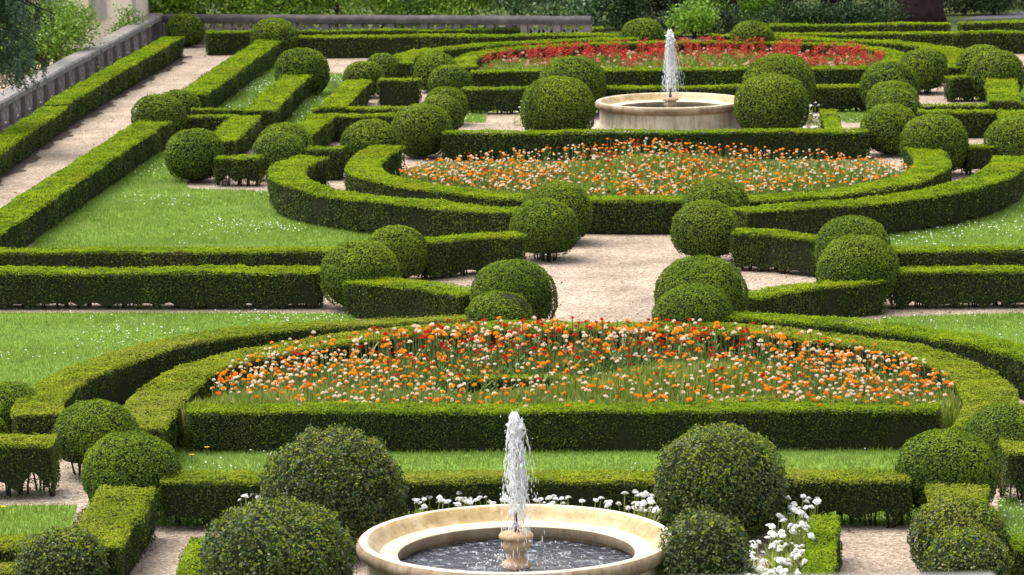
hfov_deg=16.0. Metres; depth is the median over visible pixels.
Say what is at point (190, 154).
topiary ball
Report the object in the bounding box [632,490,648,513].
white daisy
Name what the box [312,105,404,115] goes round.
hedge
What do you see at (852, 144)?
hedge
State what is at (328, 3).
laurel shrub
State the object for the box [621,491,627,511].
white daisy
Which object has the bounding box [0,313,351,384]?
lawn
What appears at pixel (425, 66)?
topiary ball
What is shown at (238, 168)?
hedge
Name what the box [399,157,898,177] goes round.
bed soil
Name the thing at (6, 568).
hedge
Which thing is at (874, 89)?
topiary ball
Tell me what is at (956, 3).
evergreen shrub
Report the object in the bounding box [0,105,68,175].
hedge
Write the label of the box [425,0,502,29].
laurel shrub
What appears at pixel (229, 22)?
balustrade
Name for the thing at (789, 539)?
white daisy
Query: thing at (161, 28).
corner pier
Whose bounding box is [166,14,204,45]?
topiary ball
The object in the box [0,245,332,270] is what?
hedge
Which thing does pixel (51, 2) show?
broadleaf tree
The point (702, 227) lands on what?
topiary ball
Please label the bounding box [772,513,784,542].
white daisy
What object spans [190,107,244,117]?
hedge
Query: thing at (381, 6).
laurel shrub
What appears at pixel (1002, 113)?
hedge
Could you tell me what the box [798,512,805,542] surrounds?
white daisy
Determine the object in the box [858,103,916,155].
topiary ball
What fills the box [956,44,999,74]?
topiary ball
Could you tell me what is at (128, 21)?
young shrub
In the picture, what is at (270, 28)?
topiary ball
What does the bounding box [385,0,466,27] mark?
laurel shrub
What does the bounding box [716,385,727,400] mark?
orange flower
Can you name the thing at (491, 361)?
red flower
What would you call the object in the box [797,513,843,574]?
hedge
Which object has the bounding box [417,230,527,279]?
hedge
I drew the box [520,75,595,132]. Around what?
topiary ball
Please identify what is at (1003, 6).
evergreen shrub
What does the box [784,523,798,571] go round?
white daisy
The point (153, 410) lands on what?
hedge
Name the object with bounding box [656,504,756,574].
topiary ball
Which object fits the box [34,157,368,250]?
lawn
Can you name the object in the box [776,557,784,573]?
white daisy
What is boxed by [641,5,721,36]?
evergreen shrub
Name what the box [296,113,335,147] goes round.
hedge
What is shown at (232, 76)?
hedge
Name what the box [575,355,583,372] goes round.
red flower
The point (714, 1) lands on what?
conifer tree
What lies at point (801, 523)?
white daisy
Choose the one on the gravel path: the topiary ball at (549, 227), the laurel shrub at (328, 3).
the topiary ball at (549, 227)
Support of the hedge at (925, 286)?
on the gravel path
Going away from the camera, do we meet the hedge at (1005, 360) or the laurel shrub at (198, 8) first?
the hedge at (1005, 360)
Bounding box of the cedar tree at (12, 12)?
[0,0,62,96]
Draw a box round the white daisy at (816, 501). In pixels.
[806,498,819,520]
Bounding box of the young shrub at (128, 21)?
[104,4,150,35]
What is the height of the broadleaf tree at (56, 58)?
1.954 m
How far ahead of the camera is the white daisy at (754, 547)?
32.59 m
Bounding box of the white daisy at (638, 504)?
[635,501,640,515]
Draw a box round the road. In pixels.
[958,11,1023,19]
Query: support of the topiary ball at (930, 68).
on the gravel path
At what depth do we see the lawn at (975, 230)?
54.83 m
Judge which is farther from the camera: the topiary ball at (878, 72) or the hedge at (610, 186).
the topiary ball at (878, 72)
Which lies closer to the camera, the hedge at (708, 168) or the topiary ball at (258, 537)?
the topiary ball at (258, 537)
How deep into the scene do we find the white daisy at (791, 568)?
33.03 m
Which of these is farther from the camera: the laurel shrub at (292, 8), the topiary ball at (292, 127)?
the laurel shrub at (292, 8)
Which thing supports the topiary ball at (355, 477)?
on the gravel path
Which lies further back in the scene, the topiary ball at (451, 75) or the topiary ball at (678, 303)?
the topiary ball at (451, 75)
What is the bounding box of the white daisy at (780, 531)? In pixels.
[771,529,784,552]
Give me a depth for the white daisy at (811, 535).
32.82 m
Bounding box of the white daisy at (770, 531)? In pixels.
[760,530,774,558]
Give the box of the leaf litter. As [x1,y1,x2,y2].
[0,56,192,185]
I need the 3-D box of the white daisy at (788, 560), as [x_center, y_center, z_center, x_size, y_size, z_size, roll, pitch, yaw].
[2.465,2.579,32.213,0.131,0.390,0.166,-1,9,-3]
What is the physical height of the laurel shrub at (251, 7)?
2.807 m
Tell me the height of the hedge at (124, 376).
0.574 m
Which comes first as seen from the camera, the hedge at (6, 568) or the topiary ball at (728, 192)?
the hedge at (6, 568)
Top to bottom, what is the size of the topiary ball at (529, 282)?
0.991 m
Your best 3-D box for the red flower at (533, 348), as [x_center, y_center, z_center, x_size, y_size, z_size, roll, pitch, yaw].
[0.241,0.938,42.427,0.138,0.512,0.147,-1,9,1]
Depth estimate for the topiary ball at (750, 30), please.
81.76 m
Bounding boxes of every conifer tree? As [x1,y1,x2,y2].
[596,0,656,28]
[612,0,690,23]
[654,0,742,16]
[721,0,807,11]
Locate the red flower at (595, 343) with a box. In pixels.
[594,342,600,371]
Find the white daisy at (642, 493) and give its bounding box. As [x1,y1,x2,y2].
[636,492,647,514]
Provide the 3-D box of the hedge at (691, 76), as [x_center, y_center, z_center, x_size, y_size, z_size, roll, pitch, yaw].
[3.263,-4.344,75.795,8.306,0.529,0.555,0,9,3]
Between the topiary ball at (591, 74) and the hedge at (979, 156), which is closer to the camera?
the hedge at (979, 156)
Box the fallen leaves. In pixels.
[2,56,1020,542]
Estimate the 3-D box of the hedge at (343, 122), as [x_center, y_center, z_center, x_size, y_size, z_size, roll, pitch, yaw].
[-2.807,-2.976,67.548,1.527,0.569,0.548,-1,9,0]
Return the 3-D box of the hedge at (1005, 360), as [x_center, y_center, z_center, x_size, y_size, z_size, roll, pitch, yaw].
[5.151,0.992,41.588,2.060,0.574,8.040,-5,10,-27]
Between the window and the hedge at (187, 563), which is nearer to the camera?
the hedge at (187, 563)
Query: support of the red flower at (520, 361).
on the bed soil
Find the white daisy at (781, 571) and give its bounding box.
[778,569,785,573]
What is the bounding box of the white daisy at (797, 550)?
[793,548,799,573]
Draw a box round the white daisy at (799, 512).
[793,510,803,542]
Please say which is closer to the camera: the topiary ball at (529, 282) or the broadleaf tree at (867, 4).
the topiary ball at (529, 282)
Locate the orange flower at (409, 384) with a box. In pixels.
[407,382,412,401]
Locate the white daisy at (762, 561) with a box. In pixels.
[760,558,767,573]
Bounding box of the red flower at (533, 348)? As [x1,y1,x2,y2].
[529,346,536,373]
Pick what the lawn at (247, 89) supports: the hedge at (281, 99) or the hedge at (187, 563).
the hedge at (281, 99)
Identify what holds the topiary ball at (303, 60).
on the gravel path
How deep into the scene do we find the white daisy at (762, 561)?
32.42 m
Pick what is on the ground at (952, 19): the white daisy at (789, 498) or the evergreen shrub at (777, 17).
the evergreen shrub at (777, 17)
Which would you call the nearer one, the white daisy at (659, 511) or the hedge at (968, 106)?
the white daisy at (659, 511)
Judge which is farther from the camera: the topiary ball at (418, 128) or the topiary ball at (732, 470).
the topiary ball at (418, 128)
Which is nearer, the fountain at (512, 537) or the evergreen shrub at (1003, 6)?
the fountain at (512, 537)
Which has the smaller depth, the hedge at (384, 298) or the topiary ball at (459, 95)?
the hedge at (384, 298)
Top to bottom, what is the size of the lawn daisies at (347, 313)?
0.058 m
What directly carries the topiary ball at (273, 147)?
on the gravel path
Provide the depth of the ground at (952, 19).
93.60 m
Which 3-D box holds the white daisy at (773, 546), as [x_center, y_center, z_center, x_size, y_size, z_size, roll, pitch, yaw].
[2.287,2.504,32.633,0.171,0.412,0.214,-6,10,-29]
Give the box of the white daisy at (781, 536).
[779,533,786,567]
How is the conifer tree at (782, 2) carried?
on the ground at (952, 19)
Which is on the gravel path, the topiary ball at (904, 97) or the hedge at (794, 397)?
the topiary ball at (904, 97)
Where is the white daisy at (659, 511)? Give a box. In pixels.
[653,492,661,523]
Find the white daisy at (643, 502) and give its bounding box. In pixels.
[640,500,650,518]
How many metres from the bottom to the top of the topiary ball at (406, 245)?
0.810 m
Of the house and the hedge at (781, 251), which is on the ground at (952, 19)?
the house
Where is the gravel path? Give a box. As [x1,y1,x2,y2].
[0,31,1023,574]
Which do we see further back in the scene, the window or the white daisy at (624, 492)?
the window
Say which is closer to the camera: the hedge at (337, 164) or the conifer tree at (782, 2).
the hedge at (337, 164)
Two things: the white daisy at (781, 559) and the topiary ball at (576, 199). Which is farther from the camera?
the topiary ball at (576, 199)
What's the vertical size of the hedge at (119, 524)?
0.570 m
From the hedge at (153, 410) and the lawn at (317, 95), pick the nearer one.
the hedge at (153, 410)
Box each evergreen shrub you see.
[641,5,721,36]
[680,0,753,35]
[749,0,834,25]
[781,0,874,25]
[819,0,914,25]
[943,0,1003,14]
[958,0,1023,13]
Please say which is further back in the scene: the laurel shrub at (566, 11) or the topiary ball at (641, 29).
the laurel shrub at (566, 11)
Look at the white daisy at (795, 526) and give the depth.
33.24 m
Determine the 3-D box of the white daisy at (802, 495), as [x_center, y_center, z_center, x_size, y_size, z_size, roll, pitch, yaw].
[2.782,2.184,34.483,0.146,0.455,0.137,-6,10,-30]
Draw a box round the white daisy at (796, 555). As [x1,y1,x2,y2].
[791,553,801,574]
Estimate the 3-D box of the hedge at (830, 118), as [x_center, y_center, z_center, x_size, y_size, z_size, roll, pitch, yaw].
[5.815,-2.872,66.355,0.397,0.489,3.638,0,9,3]
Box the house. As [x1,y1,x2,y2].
[0,0,157,48]
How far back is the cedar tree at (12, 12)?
65.51 m
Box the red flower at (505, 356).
[501,355,511,378]
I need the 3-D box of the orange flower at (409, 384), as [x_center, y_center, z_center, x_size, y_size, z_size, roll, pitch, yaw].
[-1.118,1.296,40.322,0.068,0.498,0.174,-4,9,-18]
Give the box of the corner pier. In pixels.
[149,13,163,38]
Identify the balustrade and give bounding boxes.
[0,15,161,133]
[163,14,592,44]
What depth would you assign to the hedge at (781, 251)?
51.00 m
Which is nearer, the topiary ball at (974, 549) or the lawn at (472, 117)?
the topiary ball at (974, 549)
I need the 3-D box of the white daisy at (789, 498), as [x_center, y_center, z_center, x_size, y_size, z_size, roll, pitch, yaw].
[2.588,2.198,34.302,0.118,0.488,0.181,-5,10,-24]
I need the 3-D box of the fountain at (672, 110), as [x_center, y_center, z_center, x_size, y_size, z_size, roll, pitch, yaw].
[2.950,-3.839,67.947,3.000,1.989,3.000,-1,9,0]
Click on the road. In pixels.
(1006, 15)
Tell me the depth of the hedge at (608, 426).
38.88 m
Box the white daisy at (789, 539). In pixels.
[781,518,795,551]
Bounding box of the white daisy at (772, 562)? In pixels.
[767,540,779,574]
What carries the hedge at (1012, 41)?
on the gravel path
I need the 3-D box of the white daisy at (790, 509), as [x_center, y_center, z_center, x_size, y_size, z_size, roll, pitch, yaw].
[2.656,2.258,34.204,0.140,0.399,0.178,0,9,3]
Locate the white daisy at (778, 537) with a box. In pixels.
[777,519,785,557]
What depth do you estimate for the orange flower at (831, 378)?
40.01 m
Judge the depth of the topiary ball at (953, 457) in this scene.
35.08 m
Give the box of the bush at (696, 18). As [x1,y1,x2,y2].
[658,0,732,38]
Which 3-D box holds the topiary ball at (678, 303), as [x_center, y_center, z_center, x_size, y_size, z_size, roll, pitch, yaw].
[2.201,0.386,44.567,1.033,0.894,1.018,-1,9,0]
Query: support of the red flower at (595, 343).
on the bed soil
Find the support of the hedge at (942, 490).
on the gravel path
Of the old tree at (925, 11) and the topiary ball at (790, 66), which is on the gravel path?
the topiary ball at (790, 66)
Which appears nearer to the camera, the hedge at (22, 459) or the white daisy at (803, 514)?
the white daisy at (803, 514)
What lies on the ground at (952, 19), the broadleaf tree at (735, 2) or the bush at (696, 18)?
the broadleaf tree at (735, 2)
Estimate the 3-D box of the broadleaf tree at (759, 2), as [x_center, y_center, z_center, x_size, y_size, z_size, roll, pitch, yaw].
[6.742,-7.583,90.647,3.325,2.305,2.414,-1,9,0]
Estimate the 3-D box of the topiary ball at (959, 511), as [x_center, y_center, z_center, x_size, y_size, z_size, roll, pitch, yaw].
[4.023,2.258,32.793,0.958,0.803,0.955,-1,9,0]
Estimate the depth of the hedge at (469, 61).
81.06 m
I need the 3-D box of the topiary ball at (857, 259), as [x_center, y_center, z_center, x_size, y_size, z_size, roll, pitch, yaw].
[4.548,-0.218,47.895,1.144,0.971,1.126,-1,9,0]
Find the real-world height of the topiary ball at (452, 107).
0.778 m
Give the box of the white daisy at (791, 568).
[787,542,793,573]
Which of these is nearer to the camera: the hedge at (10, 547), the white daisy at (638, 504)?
the hedge at (10, 547)
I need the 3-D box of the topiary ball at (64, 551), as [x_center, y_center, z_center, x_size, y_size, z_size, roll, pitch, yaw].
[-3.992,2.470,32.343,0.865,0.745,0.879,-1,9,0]
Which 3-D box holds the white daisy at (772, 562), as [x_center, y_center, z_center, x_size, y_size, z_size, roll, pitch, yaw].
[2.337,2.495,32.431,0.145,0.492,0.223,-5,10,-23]
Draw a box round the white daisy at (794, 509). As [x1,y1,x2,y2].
[785,507,799,542]
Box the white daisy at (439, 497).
[432,495,442,510]
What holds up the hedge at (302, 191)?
on the gravel path
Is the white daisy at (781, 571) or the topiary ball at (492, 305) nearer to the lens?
the white daisy at (781, 571)
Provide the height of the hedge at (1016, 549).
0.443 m
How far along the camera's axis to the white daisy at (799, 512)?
33.78 m
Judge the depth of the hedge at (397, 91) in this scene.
73.46 m
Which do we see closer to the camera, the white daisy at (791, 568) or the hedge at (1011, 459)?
the white daisy at (791, 568)
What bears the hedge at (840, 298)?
on the gravel path
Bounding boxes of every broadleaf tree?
[0,0,116,75]
[16,0,89,73]
[28,0,66,18]
[31,0,102,63]
[559,1,615,19]
[679,0,782,27]
[724,0,803,22]
[846,0,894,17]
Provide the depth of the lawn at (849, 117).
70.46 m
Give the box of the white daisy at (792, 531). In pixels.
[785,528,794,555]
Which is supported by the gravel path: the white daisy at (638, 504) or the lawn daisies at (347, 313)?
the white daisy at (638, 504)
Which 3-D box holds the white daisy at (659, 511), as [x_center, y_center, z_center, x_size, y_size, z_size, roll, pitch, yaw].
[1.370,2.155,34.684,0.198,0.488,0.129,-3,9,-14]
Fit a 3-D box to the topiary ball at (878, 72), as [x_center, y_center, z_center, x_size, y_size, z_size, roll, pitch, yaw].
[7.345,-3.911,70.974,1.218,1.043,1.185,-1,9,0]
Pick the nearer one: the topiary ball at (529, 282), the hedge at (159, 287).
the topiary ball at (529, 282)
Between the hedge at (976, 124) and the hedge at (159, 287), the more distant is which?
the hedge at (976, 124)
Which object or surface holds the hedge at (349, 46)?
on the gravel path
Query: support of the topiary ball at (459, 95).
on the gravel path
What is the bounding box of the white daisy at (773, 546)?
[763,545,774,569]
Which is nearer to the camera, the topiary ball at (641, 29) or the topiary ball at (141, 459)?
the topiary ball at (141, 459)
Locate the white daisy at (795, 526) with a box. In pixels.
[783,524,799,562]
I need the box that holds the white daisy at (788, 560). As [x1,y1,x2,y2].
[785,558,791,574]
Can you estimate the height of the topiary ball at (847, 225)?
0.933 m
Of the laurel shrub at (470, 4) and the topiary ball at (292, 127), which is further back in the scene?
the laurel shrub at (470, 4)
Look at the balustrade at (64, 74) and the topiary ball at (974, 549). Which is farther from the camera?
the balustrade at (64, 74)
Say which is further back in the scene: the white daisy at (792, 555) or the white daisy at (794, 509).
the white daisy at (794, 509)
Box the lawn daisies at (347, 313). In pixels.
[1,75,1023,516]
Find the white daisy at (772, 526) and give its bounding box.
[764,523,775,565]
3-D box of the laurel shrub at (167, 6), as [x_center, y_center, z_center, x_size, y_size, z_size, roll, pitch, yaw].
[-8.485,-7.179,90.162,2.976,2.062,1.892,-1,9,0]
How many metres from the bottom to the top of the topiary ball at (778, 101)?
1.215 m
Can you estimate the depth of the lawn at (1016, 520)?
35.57 m
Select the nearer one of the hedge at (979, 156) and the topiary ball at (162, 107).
the hedge at (979, 156)
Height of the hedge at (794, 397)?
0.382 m
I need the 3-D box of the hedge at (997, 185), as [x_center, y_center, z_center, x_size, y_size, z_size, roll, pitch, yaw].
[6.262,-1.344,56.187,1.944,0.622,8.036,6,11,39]
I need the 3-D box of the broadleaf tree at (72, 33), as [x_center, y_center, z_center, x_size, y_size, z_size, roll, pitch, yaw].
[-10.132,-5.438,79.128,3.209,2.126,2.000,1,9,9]
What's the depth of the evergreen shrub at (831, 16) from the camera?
89.49 m
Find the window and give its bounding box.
[88,0,105,19]
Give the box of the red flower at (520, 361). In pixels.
[519,346,522,377]
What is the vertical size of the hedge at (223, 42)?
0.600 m
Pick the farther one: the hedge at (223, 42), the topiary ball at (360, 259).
the hedge at (223, 42)
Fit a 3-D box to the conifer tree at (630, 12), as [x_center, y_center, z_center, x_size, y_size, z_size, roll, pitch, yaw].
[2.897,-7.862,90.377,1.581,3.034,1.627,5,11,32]
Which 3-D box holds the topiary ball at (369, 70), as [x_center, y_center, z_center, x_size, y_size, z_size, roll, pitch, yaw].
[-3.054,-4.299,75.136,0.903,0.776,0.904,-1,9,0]
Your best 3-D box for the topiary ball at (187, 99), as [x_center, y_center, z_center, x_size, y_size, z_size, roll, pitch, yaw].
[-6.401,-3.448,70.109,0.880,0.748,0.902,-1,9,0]
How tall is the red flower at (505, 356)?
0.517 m
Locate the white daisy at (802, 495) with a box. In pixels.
[796,494,807,524]
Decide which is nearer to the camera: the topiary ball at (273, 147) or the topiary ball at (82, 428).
the topiary ball at (82, 428)
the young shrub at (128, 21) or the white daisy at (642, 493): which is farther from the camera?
the young shrub at (128, 21)
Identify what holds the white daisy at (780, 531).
on the gravel path
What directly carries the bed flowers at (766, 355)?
on the bed soil
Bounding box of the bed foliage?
[173,49,966,445]
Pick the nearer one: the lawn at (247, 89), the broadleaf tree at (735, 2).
the lawn at (247, 89)
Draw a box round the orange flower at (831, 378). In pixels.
[829,376,834,402]
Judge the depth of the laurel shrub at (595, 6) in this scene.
90.34 m
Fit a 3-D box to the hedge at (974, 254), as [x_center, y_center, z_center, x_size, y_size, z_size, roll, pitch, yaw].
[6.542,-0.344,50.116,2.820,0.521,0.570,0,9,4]
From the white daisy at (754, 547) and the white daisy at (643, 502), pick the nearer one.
the white daisy at (754, 547)
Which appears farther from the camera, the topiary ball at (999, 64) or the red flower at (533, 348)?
the topiary ball at (999, 64)
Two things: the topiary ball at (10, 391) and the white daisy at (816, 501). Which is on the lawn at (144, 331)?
the topiary ball at (10, 391)
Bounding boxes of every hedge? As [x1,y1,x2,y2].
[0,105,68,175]
[0,119,172,249]
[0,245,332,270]
[0,263,325,309]
[0,431,60,499]
[0,532,39,563]
[0,557,22,574]
[10,314,467,456]
[43,36,184,128]
[72,484,159,574]
[123,318,1019,470]
[159,465,912,529]
[175,536,215,574]
[182,39,283,110]
[184,399,942,452]
[186,113,237,131]
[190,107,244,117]
[205,30,250,54]
[211,153,264,186]
[212,115,261,155]
[243,74,312,135]
[265,153,521,240]
[293,30,681,58]
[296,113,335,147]
[297,26,603,37]
[304,144,346,180]
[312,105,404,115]
[318,79,371,116]
[320,111,395,140]
[342,275,474,321]
[344,144,951,234]
[376,76,421,105]
[393,36,639,77]
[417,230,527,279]
[440,372,581,392]
[441,127,869,160]
[454,39,904,73]
[461,83,865,113]
[470,65,868,88]
[585,183,687,195]
[670,167,727,173]
[683,393,900,406]
[712,29,1023,52]
[723,311,1023,398]
[726,154,1023,234]
[729,227,818,274]
[743,278,887,319]
[768,21,950,34]
[771,34,964,81]
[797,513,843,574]
[820,108,841,131]
[888,263,1023,309]
[891,244,1023,269]
[917,108,996,137]
[920,101,1023,112]
[924,481,993,565]
[943,74,979,101]
[957,20,1023,32]
[958,142,999,174]
[983,78,1021,120]
[996,108,1023,119]
[997,437,1023,504]
[1005,534,1023,574]
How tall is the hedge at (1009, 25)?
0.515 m
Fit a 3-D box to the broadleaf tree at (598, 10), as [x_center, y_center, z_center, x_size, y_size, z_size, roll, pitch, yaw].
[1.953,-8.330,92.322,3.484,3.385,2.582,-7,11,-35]
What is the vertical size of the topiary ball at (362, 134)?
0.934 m
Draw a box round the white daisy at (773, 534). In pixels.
[764,531,779,565]
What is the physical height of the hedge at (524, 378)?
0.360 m
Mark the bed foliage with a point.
(949, 403)
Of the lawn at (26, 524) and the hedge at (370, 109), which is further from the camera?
the hedge at (370, 109)
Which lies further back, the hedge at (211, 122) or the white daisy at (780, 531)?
the hedge at (211, 122)
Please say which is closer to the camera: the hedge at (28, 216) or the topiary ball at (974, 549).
the topiary ball at (974, 549)
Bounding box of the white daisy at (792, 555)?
[788,554,794,574]
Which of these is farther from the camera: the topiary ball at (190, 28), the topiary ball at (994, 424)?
the topiary ball at (190, 28)
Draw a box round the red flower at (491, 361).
[490,346,493,373]
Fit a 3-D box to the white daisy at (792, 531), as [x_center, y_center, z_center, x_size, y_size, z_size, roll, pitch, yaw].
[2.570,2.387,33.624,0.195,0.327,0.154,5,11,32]
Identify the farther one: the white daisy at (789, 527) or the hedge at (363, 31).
the hedge at (363, 31)
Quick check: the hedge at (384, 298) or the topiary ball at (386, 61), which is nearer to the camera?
the hedge at (384, 298)
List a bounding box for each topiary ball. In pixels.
[0,381,38,433]
[0,418,10,434]
[12,525,109,574]
[51,397,138,475]
[79,429,183,517]
[131,92,187,138]
[163,89,201,124]
[164,128,224,180]
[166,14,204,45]
[194,490,359,574]
[250,17,298,52]
[252,131,307,178]
[253,422,410,550]
[258,121,313,146]
[274,47,330,94]
[320,239,401,308]
[340,118,400,165]
[342,60,384,97]
[366,224,428,278]
[367,52,400,77]
[391,103,452,157]
[413,51,457,91]
[421,94,464,130]
[424,86,467,121]
[427,64,471,93]
[464,290,534,325]
[469,258,558,322]
[508,197,578,261]
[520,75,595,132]
[521,179,593,239]
[539,55,606,112]
[619,18,663,40]
[651,282,732,327]
[651,421,789,540]
[653,254,748,316]
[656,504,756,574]
[670,199,739,260]
[682,177,749,208]
[730,20,774,43]
[733,73,809,131]
[741,52,816,103]
[812,214,893,266]
[815,233,899,300]
[858,60,919,106]
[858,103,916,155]
[865,80,919,107]
[865,87,920,116]
[894,427,999,514]
[899,48,948,93]
[899,113,968,171]
[906,493,1010,573]
[919,525,1014,574]
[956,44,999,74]
[963,401,1023,480]
[966,49,1023,99]
[983,116,1023,158]
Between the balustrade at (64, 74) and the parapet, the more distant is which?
the balustrade at (64, 74)
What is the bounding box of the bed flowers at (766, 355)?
[215,137,946,403]
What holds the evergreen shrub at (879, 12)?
on the ground at (952, 19)
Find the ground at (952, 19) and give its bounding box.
[0,0,1023,74]
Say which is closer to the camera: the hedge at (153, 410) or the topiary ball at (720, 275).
the hedge at (153, 410)
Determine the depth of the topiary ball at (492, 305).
44.77 m
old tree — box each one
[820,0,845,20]
[890,0,946,23]
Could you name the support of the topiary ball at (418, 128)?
on the gravel path
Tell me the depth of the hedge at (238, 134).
65.87 m
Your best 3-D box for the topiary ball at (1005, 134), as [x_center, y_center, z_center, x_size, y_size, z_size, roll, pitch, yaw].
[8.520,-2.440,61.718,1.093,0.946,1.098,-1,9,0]
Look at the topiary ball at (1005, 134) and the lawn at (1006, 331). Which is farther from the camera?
the topiary ball at (1005, 134)
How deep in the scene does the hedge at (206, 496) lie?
35.15 m
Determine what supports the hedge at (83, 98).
on the gravel path
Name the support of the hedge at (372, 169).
on the gravel path
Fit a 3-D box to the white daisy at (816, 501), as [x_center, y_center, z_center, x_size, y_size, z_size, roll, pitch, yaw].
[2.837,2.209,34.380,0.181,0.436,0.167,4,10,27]
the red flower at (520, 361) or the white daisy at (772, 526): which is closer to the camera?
the white daisy at (772, 526)
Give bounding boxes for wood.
[205,0,561,6]
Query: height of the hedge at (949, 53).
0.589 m
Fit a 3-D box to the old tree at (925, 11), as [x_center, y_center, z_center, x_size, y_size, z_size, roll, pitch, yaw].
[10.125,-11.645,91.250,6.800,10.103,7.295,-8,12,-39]
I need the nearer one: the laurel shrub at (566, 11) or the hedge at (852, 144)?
the hedge at (852, 144)
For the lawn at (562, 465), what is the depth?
38.39 m
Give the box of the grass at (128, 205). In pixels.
[0,65,1023,541]
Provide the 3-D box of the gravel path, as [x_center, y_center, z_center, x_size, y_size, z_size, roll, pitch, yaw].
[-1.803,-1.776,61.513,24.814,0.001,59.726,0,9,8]
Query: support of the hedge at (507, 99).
on the gravel path
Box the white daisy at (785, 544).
[783,543,793,572]
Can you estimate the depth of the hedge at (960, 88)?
72.76 m
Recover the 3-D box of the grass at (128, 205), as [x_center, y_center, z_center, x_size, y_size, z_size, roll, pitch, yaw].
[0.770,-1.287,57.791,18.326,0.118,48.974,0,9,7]
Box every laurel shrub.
[148,0,212,30]
[163,0,227,29]
[211,0,286,30]
[260,0,328,29]
[283,0,357,28]
[331,0,432,28]
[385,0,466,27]
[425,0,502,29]
[472,0,556,28]
[512,0,607,27]
[552,0,627,28]
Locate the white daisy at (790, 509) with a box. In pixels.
[789,507,795,528]
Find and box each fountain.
[356,409,670,574]
[591,29,741,132]
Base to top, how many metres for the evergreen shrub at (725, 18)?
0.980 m
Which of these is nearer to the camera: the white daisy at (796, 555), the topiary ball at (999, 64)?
the white daisy at (796, 555)
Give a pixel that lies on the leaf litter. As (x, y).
(33, 157)
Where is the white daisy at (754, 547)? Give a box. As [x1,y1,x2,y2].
[750,543,760,568]
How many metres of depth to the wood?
99.03 m
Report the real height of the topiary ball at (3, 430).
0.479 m
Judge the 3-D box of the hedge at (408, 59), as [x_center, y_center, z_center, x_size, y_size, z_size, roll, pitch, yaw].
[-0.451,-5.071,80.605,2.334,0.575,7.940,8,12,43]
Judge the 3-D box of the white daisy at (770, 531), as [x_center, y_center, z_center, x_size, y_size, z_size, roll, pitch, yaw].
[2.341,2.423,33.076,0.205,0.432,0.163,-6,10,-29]
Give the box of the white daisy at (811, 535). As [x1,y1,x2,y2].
[803,532,814,551]
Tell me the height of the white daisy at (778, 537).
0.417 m
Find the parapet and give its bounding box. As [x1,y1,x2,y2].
[872,573,993,574]
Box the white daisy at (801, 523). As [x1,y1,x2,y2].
[793,520,804,560]
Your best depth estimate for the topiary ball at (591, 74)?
70.68 m
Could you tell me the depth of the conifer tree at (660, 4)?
91.56 m
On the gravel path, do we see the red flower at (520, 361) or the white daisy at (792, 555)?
the white daisy at (792, 555)
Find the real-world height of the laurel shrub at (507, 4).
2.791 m
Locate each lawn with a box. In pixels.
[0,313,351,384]
[0,505,75,539]
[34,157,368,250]
[156,448,916,525]
[218,68,274,110]
[289,75,342,122]
[464,112,485,121]
[838,112,863,121]
[880,313,1023,346]
[887,195,1023,249]
[997,499,1023,540]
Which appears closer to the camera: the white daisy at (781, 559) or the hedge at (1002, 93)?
the white daisy at (781, 559)
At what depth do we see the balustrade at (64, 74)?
77.08 m
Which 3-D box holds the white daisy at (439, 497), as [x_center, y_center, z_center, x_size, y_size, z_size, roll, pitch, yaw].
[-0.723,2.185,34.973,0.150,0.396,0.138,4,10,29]
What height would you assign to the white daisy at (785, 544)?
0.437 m
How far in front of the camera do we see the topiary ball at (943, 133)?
61.02 m
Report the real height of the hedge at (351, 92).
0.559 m
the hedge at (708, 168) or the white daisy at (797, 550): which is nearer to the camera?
the white daisy at (797, 550)
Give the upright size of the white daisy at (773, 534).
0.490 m
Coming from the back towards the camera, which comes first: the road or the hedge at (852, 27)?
the road
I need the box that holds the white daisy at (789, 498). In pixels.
[781,495,790,539]
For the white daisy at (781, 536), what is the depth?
32.82 m

